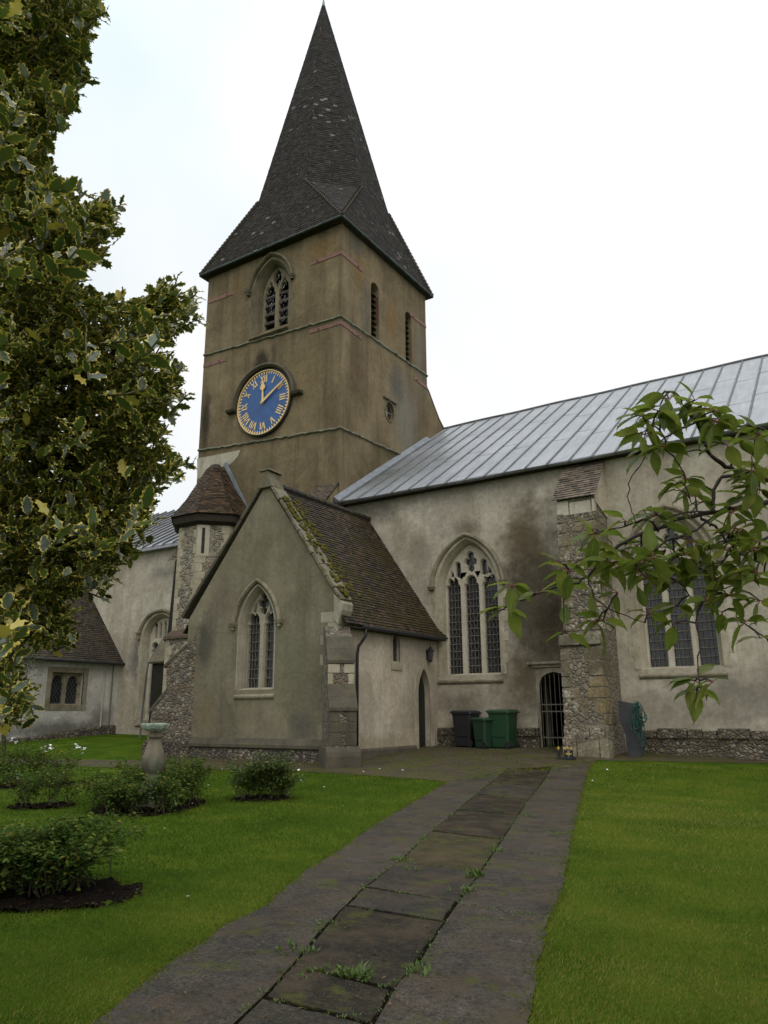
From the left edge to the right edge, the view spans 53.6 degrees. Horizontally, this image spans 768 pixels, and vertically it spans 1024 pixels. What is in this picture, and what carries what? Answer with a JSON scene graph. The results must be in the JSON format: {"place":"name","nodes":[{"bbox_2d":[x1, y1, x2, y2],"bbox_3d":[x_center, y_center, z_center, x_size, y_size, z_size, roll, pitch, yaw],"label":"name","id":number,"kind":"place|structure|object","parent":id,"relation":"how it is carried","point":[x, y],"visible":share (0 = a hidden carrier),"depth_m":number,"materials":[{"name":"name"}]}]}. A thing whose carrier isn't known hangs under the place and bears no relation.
{"place":"outdoors","nodes":[
{"label":"outdoors","id":0,"kind":"place"},
{"bbox_2d":[92,769,505,1023],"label":"path","id":1,"kind":"structure","parent":0,"point":[359,860],"depth_m":5.13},
{"bbox_2d":[0,731,767,1023],"bbox_3d":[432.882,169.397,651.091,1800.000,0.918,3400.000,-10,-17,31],"label":"lawn","id":2,"kind":"structure","parent":0,"point":[113,746],"depth_m":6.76,"materials":[{"name":"plant"}]},
{"bbox_2d":[1,643,42,757],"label":"evergreen shrub","id":3,"kind":"object","parent":2,"relation":"on","point":[3,737],"visible":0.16,"depth_m":21.43,"materials":[{"name":"green plant"}]},
{"bbox_2d":[7,801,75,808],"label":"soil","id":4,"kind":"structure","parent":2,"relation":"on","point":[43,805],"depth_m":11.63,"materials":[{"name":"brown soil"}]},
{"bbox_2d":[0,760,53,806],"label":"rose bush","id":5,"kind":"object","parent":4,"relation":"on","point":[27,792],"visible":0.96,"depth_m":11.71,"materials":[{"name":"green plant"}]},
{"bbox_2d":[32,756,86,806],"bbox_3d":[-5.065,4.190,11.843,0.831,0.737,1.026,-10,-17,31],"label":"rose bush","id":6,"kind":"object","parent":4,"relation":"on","point":[59,784],"visible":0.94,"depth_m":11.83,"materials":[{"name":"green plant"}]},
{"bbox_2d":[0,780,89,788],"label":"soil","id":7,"kind":"structure","parent":2,"relation":"on","point":[15,785],"depth_m":14.84,"materials":[{"name":"brown soil"}]},
{"bbox_2d":[0,746,27,786],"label":"rose bush","id":8,"kind":"object","parent":7,"relation":"on","point":[13,766],"visible":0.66,"depth_m":14.70,"materials":[{"name":"green plant"}]},
{"bbox_2d":[0,736,37,781],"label":"rose bush","id":9,"kind":"object","parent":7,"relation":"on","point":[13,754],"visible":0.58,"depth_m":15.27,"materials":[{"name":"green plant"}]},
{"bbox_2d":[15,734,67,783],"bbox_3d":[-6.910,4.904,15.063,1.080,0.958,0.945,0,-15,0],"label":"rose bush","id":10,"kind":"object","parent":7,"relation":"on","point":[29,760],"visible":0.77,"depth_m":15.09,"materials":[{"name":"green plant"}]},
{"bbox_2d":[34,736,84,782],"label":"rose bush","id":11,"kind":"object","parent":7,"relation":"on","point":[66,757],"visible":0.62,"depth_m":15.26,"materials":[{"name":"green plant"}]},
{"bbox_2d":[0,872,142,911],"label":"soil","id":12,"kind":"structure","parent":2,"relation":"on","point":[89,895],"depth_m":6.14,"materials":[{"name":"brown soil"}]},
{"bbox_2d":[0,829,39,892],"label":"rose bush","id":13,"kind":"object","parent":12,"relation":"on","point":[15,858],"visible":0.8,"depth_m":6.08,"materials":[{"name":"green plant"}]},
{"bbox_2d":[0,815,43,857],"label":"rose bush","id":14,"kind":"object","parent":12,"relation":"on","point":[17,826],"visible":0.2,"depth_m":6.56,"materials":[{"name":"green plant"}]},
{"bbox_2d":[0,817,86,897],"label":"rose bush","id":15,"kind":"object","parent":12,"relation":"on","point":[35,869],"visible":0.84,"depth_m":6.18,"materials":[{"name":"green plant"}]},
{"bbox_2d":[0,809,86,890],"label":"rose bush","id":16,"kind":"object","parent":12,"relation":"on","point":[61,820],"visible":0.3,"depth_m":6.40,"materials":[{"name":"green plant"}]},
{"bbox_2d":[11,806,153,891],"bbox_3d":[-2.582,2.888,6.530,0.997,0.642,1.160,-10,-17,31],"label":"rose bush","id":17,"kind":"object","parent":12,"relation":"on","point":[91,857],"visible":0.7,"depth_m":6.50,"materials":[{"name":"green plant"}]},
{"bbox_2d":[0,0,207,735],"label":"holly tree","id":18,"kind":"object","parent":2,"relation":"on","point":[56,337],"visible":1,"depth_m":3.06,"materials":[{"name":"green plant"}]},
{"bbox_2d":[88,796,205,816],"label":"soil","id":19,"kind":"structure","parent":2,"relation":"on","point":[146,813],"depth_m":11.07,"materials":[{"name":"brown soil"}]},
{"bbox_2d":[76,770,134,811],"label":"rose bush","id":20,"kind":"object","parent":19,"relation":"on","point":[105,793],"visible":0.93,"depth_m":10.99,"materials":[{"name":"green plant"}]},
{"bbox_2d":[83,759,145,806],"bbox_3d":[-4.104,4.164,11.675,1.052,0.680,1.019,-10,-17,31],"label":"rose bush","id":21,"kind":"object","parent":19,"relation":"on","point":[123,776],"visible":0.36,"depth_m":11.66,"materials":[{"name":"green plant"}]},
{"bbox_2d":[109,781,152,812],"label":"rose bush","id":22,"kind":"object","parent":19,"relation":"on","point":[133,795],"visible":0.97,"depth_m":10.89,"materials":[{"name":"green plant"}]},
{"bbox_2d":[108,755,172,788],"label":"rose bush","id":23,"kind":"object","parent":19,"relation":"on","point":[117,765],"visible":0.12,"depth_m":12.23,"materials":[{"name":"green plant"}]},
{"bbox_2d":[132,723,172,806],"bbox_3d":[-3.556,3.939,11.714,0.473,1.331,0.473,-10,-17,31],"label":"sundial pedestal","id":24,"kind":"object","parent":19,"relation":"on","point":[153,759],"visible":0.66,"depth_m":11.66,"materials":[{"name":"stone"}]},
{"bbox_2d":[133,770,191,812],"bbox_3d":[-3.191,4.026,10.947,0.860,0.609,0.861,2,-15,-9],"label":"rose bush","id":25,"kind":"object","parent":19,"relation":"on","point":[163,797],"visible":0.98,"depth_m":10.92,"materials":[{"name":"green plant"}]},
{"bbox_2d":[138,755,190,785],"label":"rose bush","id":26,"kind":"object","parent":19,"relation":"on","point":[167,760],"visible":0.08,"depth_m":12.46,"materials":[{"name":"green plant"}]},
{"bbox_2d":[160,756,208,800],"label":"rose bush","id":27,"kind":"object","parent":19,"relation":"on","point":[197,760],"visible":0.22,"depth_m":12.23,"materials":[{"name":"green plant"}]},
{"bbox_2d":[158,751,218,804],"bbox_3d":[-3.127,4.121,11.770,0.951,0.791,0.973,-10,-17,31],"label":"rose bush","id":28,"kind":"object","parent":19,"relation":"on","point":[194,777],"visible":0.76,"depth_m":11.71,"materials":[{"name":"green plant"}]},
{"bbox_2d":[231,794,290,801],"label":"soil","id":29,"kind":"structure","parent":2,"relation":"on","point":[257,798],"depth_m":12.16,"materials":[{"name":"brown soil"}]},
{"bbox_2d":[221,750,272,799],"bbox_3d":[-2.240,4.281,12.392,0.876,0.751,0.910,-10,-17,31],"label":"rose bush","id":30,"kind":"object","parent":29,"relation":"on","point":[243,783],"visible":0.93,"depth_m":12.25,"materials":[{"name":"green plant"}]},
{"bbox_2d":[241,750,295,797],"bbox_3d":[-1.911,4.286,12.420,0.808,0.745,0.848,-5,-15,17],"label":"rose bush","id":31,"kind":"object","parent":29,"relation":"on","point":[267,782],"visible":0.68,"depth_m":12.32,"materials":[{"name":"green plant"}]},
{"bbox_2d":[255,758,305,798],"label":"rose bush","id":32,"kind":"object","parent":29,"relation":"on","point":[286,778],"visible":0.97,"depth_m":12.27,"materials":[{"name":"green plant"}]},
{"bbox_2d":[0,0,767,768],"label":"parish church","id":33,"kind":"structure","parent":2,"relation":"on","point":[334,554],"depth_m":24.14,"materials":[{"name":"stone"}]},
{"bbox_2d":[44,666,88,710],"bbox_3d":[-12.461,6.913,29.720,0.282,1.640,1.820,-10,-17,31],"label":"window","id":34,"kind":"structure","parent":33,"relation":"in","point":[63,690],"depth_m":29.73,"materials":[{"name":"stone"}]},
{"bbox_2d":[133,609,169,726],"bbox_3d":[-9.022,6.295,30.775,2.637,4.696,0.738,-10,-17,31],"label":"window","id":35,"kind":"structure","parent":33,"relation":"in","point":[154,626],"depth_m":31.27,"materials":[{"name":"stone"}]},
{"bbox_2d":[228,578,283,699],"bbox_3d":[-3.438,3.547,21.268,1.975,3.361,0.695,-10,-17,31],"label":"window","id":36,"kind":"structure","parent":33,"relation":"in","point":[256,633],"depth_m":21.42,"materials":[{"name":"grey stone"}]},
{"bbox_2d":[236,368,292,436],"bbox_3d":[-4.818,-4.380,30.358,2.858,2.860,0.200,-10,-17,31],"label":"tower clock","id":37,"kind":"object","parent":33,"relation":"attached to","point":[264,402],"visible":0.98,"depth_m":30.30,"materials":[{"name":"blue metal"}]},
{"bbox_2d":[244,252,295,340],"bbox_3d":[-4.563,-8.997,31.834,2.638,3.866,0.962,-10,-17,31],"label":"belfry window","id":38,"kind":"structure","parent":33,"relation":"in","point":[266,279],"depth_m":32.06,"materials":[{"name":"stone"}]},
{"bbox_2d":[383,395,397,422],"bbox_3d":[0.195,-4.152,31.303,0.260,1.001,1.000,-10,-17,31],"label":"small window","id":39,"kind":"structure","parent":33,"relation":"in","point":[386,409],"depth_m":31.41,"materials":[{"name":"stone"}]},
{"bbox_2d":[414,659,434,748],"bbox_3d":[1.133,5.745,22.842,0.209,2.607,1.160,-10,-17,31],"label":"doorway","id":40,"kind":"structure","parent":33,"relation":"in","point":[419,694],"depth_m":22.93,"materials":[{"name":"stone"}]},
{"bbox_2d":[426,645,433,661],"bbox_3d":[1.422,4.338,23.259,0.270,0.501,0.225,-10,-17,31],"label":"wall lantern","id":41,"kind":"object","parent":33,"relation":"attached to","point":[429,652],"depth_m":23.20,"materials":[{"name":"black metal"}]},
{"bbox_2d":[427,532,508,684],"bbox_3d":[2.719,2.993,23.838,2.737,4.744,0.758,-10,-17,31],"label":"window","id":42,"kind":"structure","parent":33,"relation":"in","point":[461,574],"depth_m":23.97,"materials":[{"name":"stone"}]},
{"bbox_2d":[526,661,563,746],"bbox_3d":[4.888,5.610,21.572,1.500,2.680,0.400,-10,-17,31],"label":"doorway","id":43,"kind":"structure","parent":33,"relation":"in","point":[540,673],"depth_m":21.73,"materials":[{"name":"stone"}]},
{"bbox_2d":[622,503,733,679],"bbox_3d":[7.904,2.117,20.619,2.737,4.744,0.758,-10,-17,31],"label":"window","id":44,"kind":"structure","parent":33,"relation":"in","point":[647,654],"depth_m":20.57,"materials":[{"name":"stone"}]},
{"bbox_2d":[235,766,552,1023],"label":"soil","id":45,"kind":"structure","parent":2,"relation":"on","point":[387,998],"depth_m":4.36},
{"bbox_2d":[239,999,360,1023],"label":"flagstone","id":46,"kind":"object","parent":45,"relation":"on","point":[278,1013],"visible":0.98,"depth_m":3.73,"materials":[{"name":"grey stone"}]},
{"bbox_2d":[267,966,387,1023],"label":"flagstone","id":47,"kind":"object","parent":45,"relation":"on","point":[334,995],"visible":0.82,"depth_m":4.01,"materials":[{"name":"grey stone"}]},
{"bbox_2d":[295,906,442,987],"bbox_3d":[-0.102,2.817,4.980,0.801,0.042,1.608,-4,-15,13],"label":"flagstone","id":48,"kind":"object","parent":45,"relation":"on","point":[376,938],"visible":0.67,"depth_m":4.91,"materials":[{"name":"grey stone"}]},
{"bbox_2d":[349,888,453,921],"bbox_3d":[0.124,3.064,5.943,1.047,0.034,0.564,-10,-17,31],"label":"flagstone","id":49,"kind":"object","parent":45,"relation":"on","point":[395,903],"visible":0.81,"depth_m":5.87,"materials":[{"name":"grey stone"}]},
{"bbox_2d":[231,750,591,1023],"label":"weeds","id":50,"kind":"object","parent":45,"relation":"on","point":[358,973],"visible":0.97,"depth_m":5.30,"materials":[{"name":"green plant"}]},
{"bbox_2d":[367,862,474,901],"bbox_3d":[0.363,3.279,6.761,0.852,0.050,1.355,-4,-15,15],"label":"flagstone","id":51,"kind":"object","parent":45,"relation":"on","point":[398,876],"visible":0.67,"depth_m":6.68,"materials":[{"name":"grey stone"}]},
{"bbox_2d":[400,831,500,870],"bbox_3d":[0.739,3.651,8.205,0.885,0.062,2.136,-4,-15,14],"label":"flagstone","id":52,"kind":"object","parent":45,"relation":"on","point":[448,850],"visible":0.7,"depth_m":8.07,"materials":[{"name":"grey stone"}]},
{"bbox_2d":[432,810,516,839],"bbox_3d":[1.234,4.109,10.031,0.907,0.064,2.252,-4,-15,14],"label":"flagstone","id":53,"kind":"object","parent":45,"relation":"on","point":[479,824],"visible":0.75,"depth_m":9.85,"materials":[{"name":"grey stone"}]},
{"bbox_2d":[460,795,528,814],"bbox_3d":[1.737,4.566,11.876,0.913,0.072,2.131,-4,-15,14],"label":"flagstone","id":54,"kind":"object","parent":45,"relation":"on","point":[494,804],"visible":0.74,"depth_m":11.75,"materials":[{"name":"grey stone"}]},
{"bbox_2d":[478,783,537,798],"bbox_3d":[2.232,4.986,13.598,0.925,0.098,1.983,-4,-15,15],"label":"flagstone","id":55,"kind":"object","parent":45,"relation":"on","point":[512,790],"visible":0.74,"depth_m":13.50,"materials":[{"name":"grey stone"}]},
{"bbox_2d":[493,774,544,786],"bbox_3d":[2.678,5.326,15.102,0.928,0.118,1.650,-5,-15,16],"label":"flagstone","id":56,"kind":"object","parent":45,"relation":"on","point":[519,779],"visible":0.77,"depth_m":15.07,"materials":[{"name":"grey stone"}]},
{"bbox_2d":[503,769,549,776],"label":"flagstone","id":57,"kind":"object","parent":45,"relation":"on","point":[540,773],"visible":0.78,"depth_m":16.16,"materials":[{"name":"grey stone"}]},
{"bbox_2d":[480,382,767,723],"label":"cherry tree","id":58,"kind":"object","parent":2,"relation":"on","point":[686,570],"visible":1,"depth_m":2.07,"materials":[{"name":"green plant"}]},
{"bbox_2d":[0,745,767,781],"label":"paving","id":59,"kind":"structure","parent":0,"point":[438,753],"depth_m":18.54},
{"bbox_2d":[449,710,481,746],"bbox_3d":[2.431,6.403,22.490,0.895,1.042,0.632,-12,-19,37],"label":"wheelie bin","id":60,"kind":"object","parent":59,"relation":"on","point":[463,728],"visible":0.82,"depth_m":22.27,"materials":[{"name":"black plastic"}]},
{"bbox_2d":[470,717,496,748],"bbox_3d":[2.868,6.335,21.811,0.515,0.850,0.733,11,-18,-36],"label":"wheelie bin","id":61,"kind":"object","parent":59,"relation":"on","point":[482,731],"visible":0.94,"depth_m":21.61,"materials":[{"name":"green plastic"}]},
{"bbox_2d":[485,709,519,748],"bbox_3d":[3.405,6.182,21.702,0.921,1.072,0.650,-12,-19,38],"label":"wheelie bin","id":62,"kind":"object","parent":59,"relation":"on","point":[503,727],"visible":1,"depth_m":21.49,"materials":[{"name":"green plastic"}]},
{"bbox_2d":[556,747,575,759],"bbox_3d":[4.433,5.883,18.551,0.440,0.290,0.240,-10,-17,31],"label":"boot scraper","id":63,"kind":"object","parent":59,"relation":"on","point":[566,757],"visible":1,"depth_m":18.48,"materials":[{"name":"black metal"}]},
{"bbox_2d":[618,700,642,756],"bbox_3d":[6.282,5.498,19.306,0.560,1.395,0.050,-10,-17,31],"label":"grey board","id":64,"kind":"object","parent":59,"relation":"on","point":[633,744],"visible":0.82,"depth_m":19.29,"materials":[{"name":"stone"}]},
{"bbox_2d":[630,701,647,753],"bbox_3d":[6.393,5.389,19.050,0.467,1.289,0.188,-10,-17,31],"label":"garden hose","id":65,"kind":"object","parent":64,"relation":"hanging from","point":[636,708],"visible":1,"depth_m":19.08,"materials":[{"name":"green rubber"}]},
{"bbox_2d":[17,0,767,540],"label":"sky","id":66,"kind":"structure","parent":0,"point":[578,189],"materials":[{"name":"white"}]},
{"bbox_2d":[375,766,589,1023],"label":"path","id":67,"kind":"structure","parent":0,"point":[486,964],"depth_m":5.17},
{"bbox_2d":[6,795,551,1019],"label":"leaf litter","id":68,"kind":"object","parent":67,"relation":"on","point":[154,1006],"visible":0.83,"depth_m":4.47,"materials":[{"name":"plant"}]}
]}

